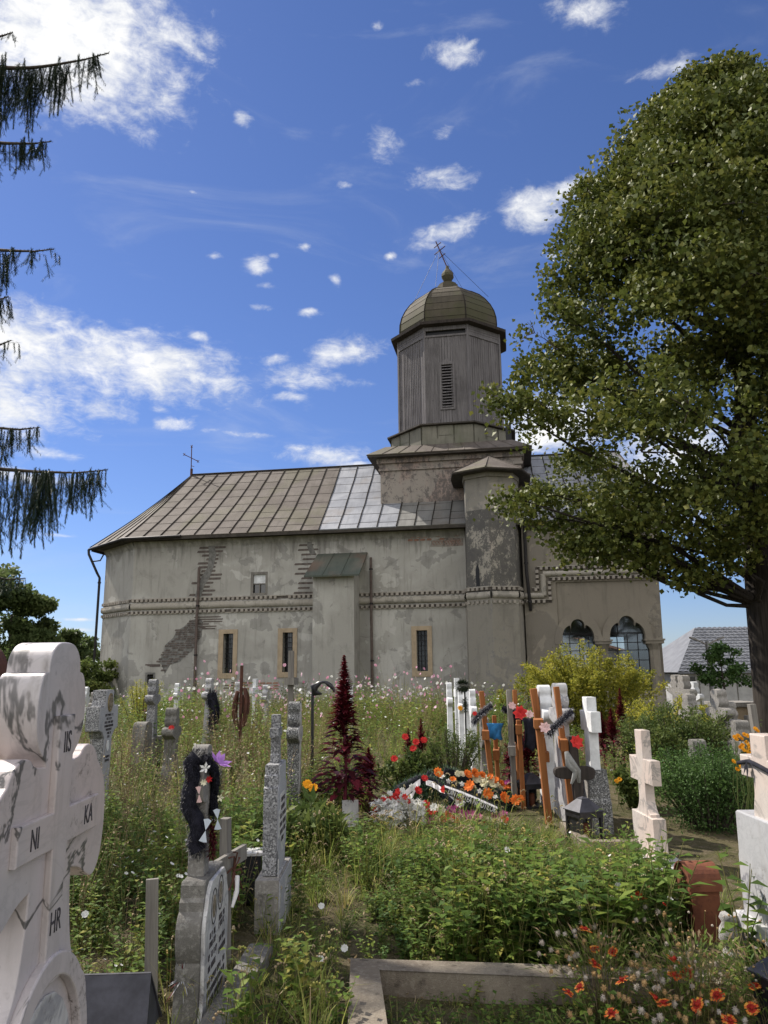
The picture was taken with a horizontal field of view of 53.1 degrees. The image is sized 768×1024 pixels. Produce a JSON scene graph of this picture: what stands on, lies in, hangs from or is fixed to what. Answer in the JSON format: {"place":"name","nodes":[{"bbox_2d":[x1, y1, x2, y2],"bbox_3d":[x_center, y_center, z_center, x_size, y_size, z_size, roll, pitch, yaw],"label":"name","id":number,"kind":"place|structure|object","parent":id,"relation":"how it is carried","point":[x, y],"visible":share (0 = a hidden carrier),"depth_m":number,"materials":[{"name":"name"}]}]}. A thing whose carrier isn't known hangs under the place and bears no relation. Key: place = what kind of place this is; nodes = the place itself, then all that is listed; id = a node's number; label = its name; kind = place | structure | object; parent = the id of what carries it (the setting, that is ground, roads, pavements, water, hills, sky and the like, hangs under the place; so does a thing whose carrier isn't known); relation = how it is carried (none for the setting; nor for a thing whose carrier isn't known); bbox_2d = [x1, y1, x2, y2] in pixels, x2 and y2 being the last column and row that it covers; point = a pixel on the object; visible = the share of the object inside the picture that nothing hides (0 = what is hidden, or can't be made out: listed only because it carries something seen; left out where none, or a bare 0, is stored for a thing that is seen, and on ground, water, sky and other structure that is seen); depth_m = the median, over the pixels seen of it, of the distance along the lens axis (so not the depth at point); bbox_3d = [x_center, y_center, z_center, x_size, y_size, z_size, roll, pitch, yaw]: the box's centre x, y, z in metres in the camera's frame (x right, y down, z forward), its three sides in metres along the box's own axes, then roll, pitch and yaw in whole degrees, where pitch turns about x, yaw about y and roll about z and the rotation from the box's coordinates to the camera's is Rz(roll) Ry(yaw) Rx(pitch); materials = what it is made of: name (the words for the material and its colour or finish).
{"place":"outdoors","nodes":[
{"label":"outdoors","id":0,"kind":"place"},
{"bbox_2d":[0,0,767,669],"label":"sky","id":1,"kind":"structure","parent":0,"point":[254,199],"materials":[{"name":"blue"}]},
{"bbox_2d":[69,716,755,1023],"bbox_3d":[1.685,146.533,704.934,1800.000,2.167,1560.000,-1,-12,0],"label":"ground","id":2,"kind":"structure","parent":0,"point":[706,845],"depth_m":5.00,"materials":[{"name":"plant"}]},
{"bbox_2d":[0,562,28,661],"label":"broadleaf tree","id":3,"kind":"object","parent":2,"relation":"on","point":[5,572],"visible":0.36,"depth_m":33.14,"materials":[{"name":"green plant"}]},
{"bbox_2d":[0,582,64,656],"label":"broadleaf tree","id":4,"kind":"object","parent":2,"relation":"on","point":[36,604],"visible":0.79,"depth_m":33.56,"materials":[{"name":"green plant"}]},
{"bbox_2d":[0,642,104,1023],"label":"marble cross","id":5,"kind":"object","parent":2,"relation":"on","point":[52,794],"visible":1,"depth_m":1.54,"materials":[{"name":"white stone"}]},
{"bbox_2d":[0,32,111,598],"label":"spruce tree","id":6,"kind":"object","parent":2,"relation":"on","point":[43,488],"visible":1,"depth_m":9.73,"materials":[{"name":"green plant"}]},
{"bbox_2d":[57,627,91,678],"bbox_3d":[-15.537,7.473,37.221,2.634,3.753,3.129,-1,-12,0],"label":"broadleaf tree","id":7,"kind":"object","parent":2,"relation":"on","point":[73,636],"visible":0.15,"depth_m":37.29,"materials":[{"name":"green plant"}]},
{"bbox_2d":[81,633,100,663],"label":"broadleaf tree","id":8,"kind":"object","parent":2,"relation":"on","point":[89,640],"visible":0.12,"depth_m":47.17,"materials":[{"name":"green plant"}]},
{"bbox_2d":[80,658,114,696],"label":"bush","id":9,"kind":"object","parent":2,"relation":"on","point":[86,665],"visible":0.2,"depth_m":29.45,"materials":[{"name":"green plant"}]},
{"bbox_2d":[80,658,118,703],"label":"bush","id":10,"kind":"object","parent":2,"relation":"on","point":[109,665],"visible":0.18,"depth_m":30.39,"materials":[{"name":"green plant"}]},
{"bbox_2d":[85,690,117,809],"bbox_3d":[-3.237,2.773,8.780,0.172,1.440,0.620,-1,-12,0],"label":"stone cross","id":11,"kind":"object","parent":2,"relation":"on","point":[101,723],"visible":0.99,"depth_m":8.73,"materials":[{"name":"stone"}]},
{"bbox_2d":[84,972,161,1023],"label":"grave slab","id":12,"kind":"object","parent":2,"relation":"on","point":[123,998],"visible":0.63,"depth_m":2.82,"materials":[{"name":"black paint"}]},
{"bbox_2d":[128,722,151,778],"bbox_3d":[-3.824,3.745,12.104,0.200,0.850,0.560,-1,-12,0],"label":"gravestone","id":13,"kind":"object","parent":2,"relation":"on","point":[146,727],"visible":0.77,"depth_m":11.98,"materials":[{"name":"stone"}]},
{"bbox_2d":[119,679,163,733],"bbox_3d":[-6.421,5.177,20.399,1.082,1.520,1.123,-11,-15,40],"label":"fennel","id":14,"kind":"object","parent":2,"relation":"on","point":[137,699],"visible":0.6,"depth_m":20.36,"materials":[{"name":"green plant"}]},
{"bbox_2d":[144,878,158,995],"bbox_3d":[-1.120,2.124,3.700,0.064,0.665,0.030,0,-11,-12],"label":"wooden plank","id":15,"kind":"object","parent":2,"relation":"on","point":[151,925],"visible":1,"depth_m":3.71,"materials":[{"name":"grey wood"}]},
{"bbox_2d":[144,679,161,764],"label":"grey cross","id":16,"kind":"object","parent":2,"relation":"on","point":[152,699],"visible":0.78,"depth_m":13.13,"materials":[{"name":"stone"}]},
{"bbox_2d":[159,708,181,791],"bbox_3d":[-2.985,3.323,10.760,0.160,1.130,0.469,-1,-12,0],"label":"gravestone","id":17,"kind":"object","parent":2,"relation":"on","point":[172,717],"visible":0.83,"depth_m":10.69,"materials":[{"name":"stone"}]},
{"bbox_2d":[69,697,329,990],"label":"weeds","id":18,"kind":"object","parent":2,"relation":"on","point":[117,838],"visible":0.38,"depth_m":6.06,"materials":[{"name":"green plant"}]},
{"bbox_2d":[171,744,227,1023],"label":"gravestone","id":19,"kind":"object","parent":2,"relation":"on","point":[201,932],"visible":0.91,"depth_m":3.63,"materials":[{"name":"stone"}]},
{"bbox_2d":[177,745,231,862],"bbox_3d":[-0.885,1.448,3.826,0.287,0.571,0.348,-1,-12,0],"label":"mourning garland","id":20,"kind":"object","parent":19,"relation":"attached to","point":[198,823],"visible":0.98,"depth_m":3.76,"materials":[{"name":"black fabric"}]},
{"bbox_2d":[201,678,216,749],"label":"white cross","id":21,"kind":"object","parent":2,"relation":"on","point":[209,684],"visible":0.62,"depth_m":14.95,"materials":[{"name":"stone"}]},
{"bbox_2d":[204,688,222,734],"bbox_3d":[-3.286,3.826,14.777,0.476,0.954,0.442,-4,-12,17],"label":"dark wreath","id":22,"kind":"object","parent":21,"relation":"hanging from","point":[213,703],"visible":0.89,"depth_m":14.70,"materials":[{"name":"black fabric"}]},
{"bbox_2d":[214,817,246,964],"bbox_3d":[-0.848,2.157,4.249,0.117,0.880,0.340,-4,-9,17],"label":"wooden cross","id":23,"kind":"object","parent":2,"relation":"on","point":[230,858],"visible":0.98,"depth_m":4.27,"materials":[{"name":"grey wood"}]},
{"bbox_2d":[199,943,272,1023],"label":"grave kerb","id":24,"kind":"structure","parent":2,"relation":"on","point":[219,997],"depth_m":3.77,"materials":[{"name":"concrete"}]},
{"bbox_2d":[232,666,249,769],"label":"iron cross","id":25,"kind":"object","parent":2,"relation":"on","point":[244,700],"visible":0.91,"depth_m":12.56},
{"bbox_2d":[240,847,262,902],"bbox_3d":[-0.950,2.597,5.493,0.170,0.330,0.180,0,-12,-6],"label":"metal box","id":26,"kind":"object","parent":2,"relation":"on","point":[258,859],"visible":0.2,"depth_m":5.43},
{"bbox_2d":[254,714,291,934],"bbox_3d":[-0.732,2.103,5.165,0.158,1.435,0.620,-1,-12,0],"label":"monument","id":27,"kind":"object","parent":2,"relation":"on","point":[273,875],"visible":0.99,"depth_m":4.97,"materials":[{"name":"stone"}]},
{"bbox_2d":[284,651,298,773],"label":"wooden cross","id":28,"kind":"object","parent":2,"relation":"on","point":[290,681],"visible":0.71,"depth_m":10.23,"materials":[{"name":"grey wood"}]},
{"bbox_2d":[286,701,302,806],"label":"grey cross","id":29,"kind":"object","parent":2,"relation":"on","point":[294,733],"visible":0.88,"depth_m":8.11,"materials":[{"name":"stone"}]},
{"bbox_2d":[85,657,504,760],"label":"cosmos flowers","id":30,"kind":"object","parent":2,"relation":"on","point":[229,707],"visible":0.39,"depth_m":17.24,"materials":[{"name":"green plant"}]},
{"bbox_2d":[252,785,351,857],"bbox_3d":[-0.668,2.762,6.709,0.930,0.706,0.884,5,-13,-27],"label":"green shrub","id":31,"kind":"object","parent":2,"relation":"on","point":[302,808],"visible":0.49,"depth_m":6.60,"materials":[{"name":"green plant"}]},
{"bbox_2d":[311,681,335,772],"bbox_3d":[-0.827,3.026,10.407,0.345,1.450,0.120,-1,-12,0],"label":"lantern crook","id":32,"kind":"object","parent":2,"relation":"on","point":[314,689],"visible":0.88,"depth_m":10.48,"materials":[{"name":"black paint"}]},
{"bbox_2d":[302,760,370,808],"bbox_3d":[-0.510,3.202,8.985,0.765,0.592,0.820,8,-14,-35],"label":"green shrub","id":33,"kind":"object","parent":2,"relation":"on","point":[336,789],"visible":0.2,"depth_m":8.82,"materials":[{"name":"green plant"}]},
{"bbox_2d":[305,655,380,803],"bbox_3d":[-0.414,2.405,8.139,0.779,1.754,0.774,-9,-14,34],"label":"amaranth","id":34,"kind":"object","parent":2,"relation":"on","point":[344,712],"visible":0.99,"depth_m":8.15,"materials":[{"name":"red plant"}]},
{"bbox_2d":[342,800,358,827],"bbox_3d":[-0.348,3.159,7.954,0.170,0.330,0.040,0,-24,-6],"label":"marker stone","id":35,"kind":"object","parent":2,"relation":"on","point":[348,806],"visible":0.5,"depth_m":7.96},
{"bbox_2d":[353,747,386,813],"bbox_3d":[-0.159,2.967,8.415,0.484,0.759,0.495,-7,-13,27],"label":"amaranth","id":36,"kind":"object","parent":2,"relation":"on","point":[371,766],"visible":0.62,"depth_m":8.37,"materials":[{"name":"red plant"}]},
{"bbox_2d":[87,242,672,715],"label":"church","id":37,"kind":"structure","parent":2,"relation":"on","point":[393,560],"depth_m":29.74,"materials":[{"name":"grey paint"}]},
{"bbox_2d":[217,629,237,678],"bbox_3d":[-5.988,5.488,29.690,0.760,1.860,0.365,-3,-12,9],"label":"window","id":38,"kind":"structure","parent":37,"relation":"in","point":[231,634],"depth_m":29.62,"materials":[{"name":"beige stone"}]},
{"bbox_2d":[250,572,267,595],"bbox_3d":[-4.849,2.800,29.936,0.680,0.920,0.132,-3,-12,9],"label":"window","id":39,"kind":"structure","parent":37,"relation":"in","point":[259,580],"depth_m":29.95,"materials":[{"name":"grey wood"}]},
{"bbox_2d":[277,628,296,677],"bbox_3d":[-3.640,5.371,29.301,0.760,1.840,0.365,-3,-12,9],"label":"window","id":40,"kind":"structure","parent":37,"relation":"in","point":[290,642],"depth_m":29.22,"materials":[{"name":"beige stone"}]},
{"bbox_2d":[411,626,432,676],"bbox_3d":[1.423,5.162,28.459,0.760,1.840,0.365,-3,-12,9],"label":"window","id":41,"kind":"structure","parent":37,"relation":"in","point":[424,637],"depth_m":28.41,"materials":[{"name":"beige stone"}]},
{"bbox_2d":[439,357,455,409],"bbox_3d":[2.671,-5.421,32.388,0.640,2.320,0.110,-3,-12,9],"label":"louvred window","id":42,"kind":"structure","parent":37,"relation":"in","point":[446,362],"depth_m":32.35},
{"bbox_2d":[78,672,735,807],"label":"churchyard weeds","id":43,"kind":"object","parent":2,"relation":"on","point":[391,750],"visible":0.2,"depth_m":16.27,"materials":[{"name":"plant"}]},
{"bbox_2d":[373,743,447,799],"bbox_3d":[0.399,3.330,9.813,0.969,0.765,0.856,-7,-13,28],"label":"rose bush","id":44,"kind":"object","parent":2,"relation":"on","point":[402,770],"visible":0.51,"depth_m":9.71,"materials":[{"name":"green plant"}]},
{"bbox_2d":[77,866,748,1023],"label":"leaf litter","id":45,"kind":"object","parent":2,"relation":"on","point":[419,1022],"visible":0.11,"depth_m":4.39,"materials":[{"name":"plant"}]},
{"bbox_2d":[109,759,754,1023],"bbox_3d":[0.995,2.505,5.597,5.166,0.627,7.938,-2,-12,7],"label":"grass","id":46,"kind":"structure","parent":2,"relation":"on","point":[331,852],"depth_m":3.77,"materials":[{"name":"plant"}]},
{"bbox_2d":[368,771,508,827],"bbox_3d":[0.583,3.044,8.002,1.491,0.660,0.830,-1,-12,0],"label":"funeral wreath","id":47,"kind":"object","parent":2,"relation":"on","point":[398,793],"visible":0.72,"depth_m":7.75,"materials":[{"name":"plant"}]},
{"bbox_2d":[446,683,453,752],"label":"white cross","id":48,"kind":"object","parent":2,"relation":"on","point":[449,700],"visible":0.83,"depth_m":13.71,"materials":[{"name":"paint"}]},
{"bbox_2d":[421,725,483,770],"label":"green shrub","id":49,"kind":"object","parent":2,"relation":"on","point":[470,748],"visible":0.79,"depth_m":10.69,"materials":[{"name":"green plant"}]},
{"bbox_2d":[458,687,464,764],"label":"white cross","id":50,"kind":"object","parent":2,"relation":"on","point":[461,719],"visible":0.38,"depth_m":12.88,"materials":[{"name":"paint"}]},
{"bbox_2d":[455,678,471,741],"bbox_3d":[1.230,3.277,11.783,0.335,1.464,0.266,-1,-12,0],"label":"evergreen ball","id":51,"kind":"object","parent":2,"relation":"on","point":[464,689],"visible":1,"depth_m":11.84,"materials":[{"name":"plant"}]},
{"bbox_2d":[468,689,478,770],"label":"white cross","id":52,"kind":"object","parent":2,"relation":"on","point":[472,707],"visible":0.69,"depth_m":12.13,"materials":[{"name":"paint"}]},
{"bbox_2d":[423,767,524,814],"bbox_3d":[0.937,2.993,8.156,1.175,0.549,1.067,-1,-12,0],"label":"funeral wreath","id":53,"kind":"object","parent":2,"relation":"on","point":[469,792],"visible":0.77,"depth_m":8.17,"materials":[{"name":"plant"}]},
{"bbox_2d":[439,763,511,796],"bbox_3d":[1.081,3.104,8.747,0.986,0.464,0.388,-4,-12,16],"label":"funeral wreath","id":54,"kind":"object","parent":2,"relation":"on","point":[476,778],"visible":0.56,"depth_m":8.67,"materials":[{"name":"plant"}]},
{"bbox_2d":[479,718,490,780],"bbox_3d":[1.464,3.455,11.130,0.120,0.920,0.440,-1,-12,0],"label":"gravestone","id":55,"kind":"object","parent":2,"relation":"on","point":[483,755],"visible":0.48,"depth_m":11.05,"materials":[{"name":"concrete"}]},
{"bbox_2d":[479,691,493,786],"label":"wooden cross","id":56,"kind":"object","parent":2,"relation":"on","point":[485,735],"visible":0.71,"depth_m":8.89,"materials":[{"name":"orange wood"}]},
{"bbox_2d":[487,723,503,739],"bbox_3d":[1.270,2.509,8.767,0.195,0.192,0.064,-4,-12,18],"label":"printed cloth","id":57,"kind":"object","parent":56,"relation":"hanging from","point":[494,729],"visible":1,"depth_m":8.77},
{"bbox_2d":[492,715,499,788],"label":"wooden cross","id":58,"kind":"object","parent":2,"relation":"on","point":[496,753],"visible":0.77,"depth_m":9.15,"materials":[{"name":"orange wood"}]},
{"bbox_2d":[506,690,516,794],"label":"wooden cross","id":59,"kind":"object","parent":2,"relation":"on","point":[511,749],"visible":0.77,"depth_m":8.60,"materials":[{"name":"grey wood"}]},
{"bbox_2d":[515,720,525,808],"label":"wooden cross","id":60,"kind":"object","parent":2,"relation":"on","point":[518,725],"visible":0.79,"depth_m":8.39,"materials":[{"name":"orange wood"}]},
{"bbox_2d":[522,718,536,751],"bbox_3d":[1.597,2.389,8.233,0.236,0.352,0.088,-1,-12,0],"label":"mourning cloth","id":61,"kind":"object","parent":60,"relation":"hanging from","point":[530,742],"visible":0.62,"depth_m":8.23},
{"bbox_2d":[506,731,539,779],"bbox_3d":[1.796,3.130,9.579,0.548,0.860,0.530,-7,-13,27],"label":"amaranth","id":62,"kind":"object","parent":2,"relation":"on","point":[527,753],"visible":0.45,"depth_m":9.54,"materials":[{"name":"red plant"}]},
{"bbox_2d":[516,772,542,809],"bbox_3d":[1.620,3.061,8.455,0.249,0.373,0.249,3,-12,-17],"label":"grave lantern","id":63,"kind":"object","parent":2,"relation":"on","point":[532,783],"visible":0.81,"depth_m":8.40,"materials":[{"name":"black paint"}]},
{"bbox_2d":[348,958,730,1023],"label":"grave kerb","id":64,"kind":"structure","parent":2,"relation":"on","point":[420,978],"depth_m":3.85,"materials":[{"name":"concrete"}]},
{"bbox_2d":[529,688,549,761],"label":"wooden cross","id":65,"kind":"object","parent":2,"relation":"on","point":[535,702],"visible":0.35,"depth_m":8.59,"materials":[{"name":"orange wood"}]},
{"bbox_2d":[533,718,552,824],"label":"wooden cross","id":66,"kind":"object","parent":2,"relation":"on","point":[537,722],"visible":0.8,"depth_m":7.79,"materials":[{"name":"orange wood"}]},
{"bbox_2d":[536,685,554,809],"bbox_3d":[1.820,2.700,8.579,0.136,1.500,0.529,-1,-12,0],"label":"white cross","id":67,"kind":"object","parent":2,"relation":"on","point":[544,695],"visible":0.51,"depth_m":8.51,"materials":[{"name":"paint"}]},
{"bbox_2d":[341,771,767,1022],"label":"bed plants","id":68,"kind":"object","parent":2,"relation":"on","point":[502,903],"visible":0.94,"depth_m":4.50,"materials":[{"name":"green plant"}]},
{"bbox_2d":[548,683,573,820],"bbox_3d":[1.887,2.585,8.092,0.130,1.530,0.529,0,-12,-3],"label":"white cross","id":69,"kind":"object","parent":2,"relation":"on","point":[560,796],"visible":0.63,"depth_m":8.10,"materials":[{"name":"stone"}]},
{"bbox_2d":[553,686,572,803],"bbox_3d":[1.833,2.467,7.810,0.154,1.351,0.455,-1,-12,0],"label":"wooden cross","id":70,"kind":"object","parent":2,"relation":"on","point":[563,745],"visible":0.7,"depth_m":7.79,"materials":[{"name":"orange wood"}]},
{"bbox_2d":[545,708,575,739],"bbox_3d":[1.738,2.082,7.571,0.392,0.309,0.144,4,-12,-20],"label":"tinsel wreath","id":71,"kind":"object","parent":70,"relation":"hanging from","point":[564,718],"visible":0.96,"depth_m":7.55,"materials":[{"name":"black plastic"}]},
{"bbox_2d":[553,735,594,800],"bbox_3d":[1.880,2.660,7.566,0.414,0.877,0.105,0,-12,-2],"label":"black cross","id":72,"kind":"object","parent":2,"relation":"on","point":[565,772],"visible":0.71,"depth_m":7.55,"materials":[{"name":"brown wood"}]},
{"bbox_2d":[564,751,580,784],"bbox_3d":[1.825,2.470,7.421,0.150,0.307,0.098,-1,-12,0],"label":"ribbon","id":73,"kind":"object","parent":72,"relation":"attached to","point":[571,765],"visible":1,"depth_m":7.39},
{"bbox_2d":[563,796,604,841],"bbox_3d":[1.868,2.867,7.167,0.273,0.408,0.273,4,-12,-20],"label":"grave lantern","id":74,"kind":"object","parent":2,"relation":"on","point":[579,808],"visible":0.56,"depth_m":7.11,"materials":[{"name":"black paint"}]},
{"bbox_2d":[508,639,669,732],"bbox_3d":[5.075,4.402,19.204,3.915,2.459,2.292,-1,-12,0],"label":"yellow shrub","id":75,"kind":"object","parent":2,"relation":"on","point":[590,681],"visible":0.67,"depth_m":18.88,"materials":[{"name":"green plant"}]},
{"bbox_2d":[580,697,613,834],"bbox_3d":[2.130,2.601,7.833,0.208,1.390,0.500,-1,-12,0],"label":"white cross","id":76,"kind":"object","parent":2,"relation":"on","point":[596,790],"visible":0.66,"depth_m":7.70,"materials":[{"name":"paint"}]},
{"bbox_2d":[559,821,639,851],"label":"grave kerb","id":77,"kind":"structure","parent":2,"relation":"on","point":[584,835],"depth_m":6.79,"materials":[{"name":"concrete"}]},
{"bbox_2d":[519,882,687,1023],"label":"blanket flower","id":78,"kind":"object","parent":2,"relation":"on","point":[593,951],"visible":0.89,"depth_m":3.76,"materials":[{"name":"green plant"}]},
{"bbox_2d":[598,712,615,769],"bbox_3d":[3.278,3.483,11.530,0.446,0.927,0.442,-5,-12,22],"label":"amaranth","id":79,"kind":"object","parent":2,"relation":"on","point":[603,736],"visible":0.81,"depth_m":11.52,"materials":[{"name":"red plant"}]},
{"bbox_2d":[603,708,623,769],"bbox_3d":[3.605,3.582,12.121,0.441,0.958,0.422,10,-16,-43],"label":"amaranth","id":80,"kind":"object","parent":2,"relation":"on","point":[611,729],"visible":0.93,"depth_m":12.12,"materials":[{"name":"red plant"}]},
{"bbox_2d":[469,44,767,732],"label":"linden tree","id":81,"kind":"object","parent":2,"relation":"on","point":[684,180],"visible":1,"depth_m":14.36,"materials":[{"name":"green plant"}]},
{"bbox_2d":[613,688,627,767],"bbox_3d":[3.855,3.503,12.428,0.380,1.288,0.444,-1,-12,0],"label":"amaranth","id":82,"kind":"object","parent":2,"relation":"on","point":[620,710],"visible":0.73,"depth_m":12.48,"materials":[{"name":"red plant"}]},
{"bbox_2d":[602,720,663,769],"bbox_3d":[3.909,3.562,11.656,1.102,0.820,0.888,6,-13,-28],"label":"green shrub","id":83,"kind":"object","parent":2,"relation":"on","point":[628,748],"visible":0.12,"depth_m":11.59,"materials":[{"name":"green plant"}]},
{"bbox_2d":[612,763,658,808],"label":"green shrub","id":84,"kind":"object","parent":2,"relation":"on","point":[629,792],"visible":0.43,"depth_m":8.76,"materials":[{"name":"green plant"}]},
{"bbox_2d":[629,729,680,869],"bbox_3d":[2.289,2.502,6.623,0.520,1.200,1.050,0,-12,-1],"label":"marble cross","id":85,"kind":"object","parent":2,"relation":"on","point":[645,770],"visible":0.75,"depth_m":6.58,"materials":[{"name":"stone"}]},
{"bbox_2d":[614,692,710,750],"bbox_3d":[5.104,3.881,14.017,1.834,1.180,1.234,-1,-12,0],"label":"yellow shrub","id":86,"kind":"object","parent":2,"relation":"on","point":[644,708],"visible":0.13,"depth_m":14.10,"materials":[{"name":"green plant"}]},
{"bbox_2d":[613,697,733,774],"bbox_3d":[4.189,3.224,10.856,1.882,1.174,1.515,-1,-12,0],"label":"green shrub","id":87,"kind":"object","parent":2,"relation":"on","point":[667,732],"visible":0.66,"depth_m":10.67,"materials":[{"name":"green plant"}]},
{"bbox_2d":[589,886,767,1023],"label":"blanket flower","id":88,"kind":"object","parent":2,"relation":"on","point":[683,970],"visible":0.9,"depth_m":3.57,"materials":[{"name":"green plant"}]},
{"bbox_2d":[673,675,697,702],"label":"grey cross","id":89,"kind":"object","parent":2,"relation":"on","point":[684,685],"visible":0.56,"depth_m":14.56,"materials":[{"name":"stone"}]},
{"bbox_2d":[678,693,701,722],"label":"grey cross","id":90,"kind":"object","parent":2,"relation":"on","point":[689,699],"visible":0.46,"depth_m":12.76,"materials":[{"name":"stone"}]},
{"bbox_2d":[673,860,722,942],"bbox_3d":[1.932,2.374,4.716,0.200,0.431,0.244,0,-12,-3],"label":"rusty lantern","id":91,"kind":"object","parent":2,"relation":"on","point":[709,901],"visible":0.7,"depth_m":4.62,"materials":[{"name":"metal"}]},
{"bbox_2d":[631,891,767,1023],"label":"blanket flower","id":92,"kind":"object","parent":2,"relation":"on","point":[750,1006],"visible":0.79,"depth_m":3.46,"materials":[{"name":"green plant"}]},
{"bbox_2d":[653,734,754,838],"bbox_3d":[3.325,2.784,7.903,1.446,0.937,1.404,-1,-12,0],"label":"green shrub","id":93,"kind":"object","parent":2,"relation":"on","point":[704,794],"visible":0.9,"depth_m":7.67,"materials":[{"name":"green plant"}]},
{"bbox_2d":[662,626,752,712],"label":"house","id":94,"kind":"structure","parent":2,"relation":"on","point":[682,652],"depth_m":42.95,"materials":[{"name":"grey tile"}]},
{"bbox_2d":[687,640,751,689],"bbox_3d":[11.602,5.771,26.350,1.915,2.774,1.877,6,-13,-29],"label":"garden tree","id":95,"kind":"object","parent":2,"relation":"on","point":[717,651],"visible":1,"depth_m":26.34,"materials":[{"name":"green plant"}]},
{"bbox_2d":[705,689,735,759],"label":"grey cross","id":96,"kind":"object","parent":2,"relation":"on","point":[719,701],"visible":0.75,"depth_m":11.09,"materials":[{"name":"stone"}]},
{"bbox_2d":[704,701,752,719],"bbox_3d":[7.054,4.260,15.444,0.800,0.870,0.800,0,-12,-6],"label":"pedestal tomb","id":97,"kind":"object","parent":2,"relation":"on","point":[741,708],"visible":0.24,"depth_m":15.20,"materials":[{"name":"beige stone"}]},
{"bbox_2d":[728,720,750,757],"bbox_3d":[4.701,3.191,10.054,0.180,0.900,0.469,-1,-12,0],"label":"gravestone","id":98,"kind":"object","parent":2,"relation":"on","point":[740,727],"visible":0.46,"depth_m":10.05,"materials":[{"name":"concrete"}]},
{"bbox_2d":[719,733,767,961],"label":"marble cross","id":99,"kind":"object","parent":2,"relation":"on","point":[752,829],"visible":0.62,"depth_m":4.20,"materials":[{"name":"stone"}]},
{"bbox_2d":[747,704,759,732],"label":"wooden cross","id":100,"kind":"object","parent":2,"relation":"on","point":[753,715],"visible":0.27,"depth_m":10.41,"materials":[{"name":"grey wood"}]},
{"bbox_2d":[747,956,767,1023],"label":"grave lantern","id":101,"kind":"object","parent":2,"relation":"on","point":[758,968],"visible":0.66,"depth_m":3.40,"materials":[{"name":"black paint"}]},
{"bbox_2d":[561,638,686,676],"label":"house","id":102,"kind":"structure","parent":0,"point":[574,649],"depth_m":49.15,"materials":[{"name":"concrete"}]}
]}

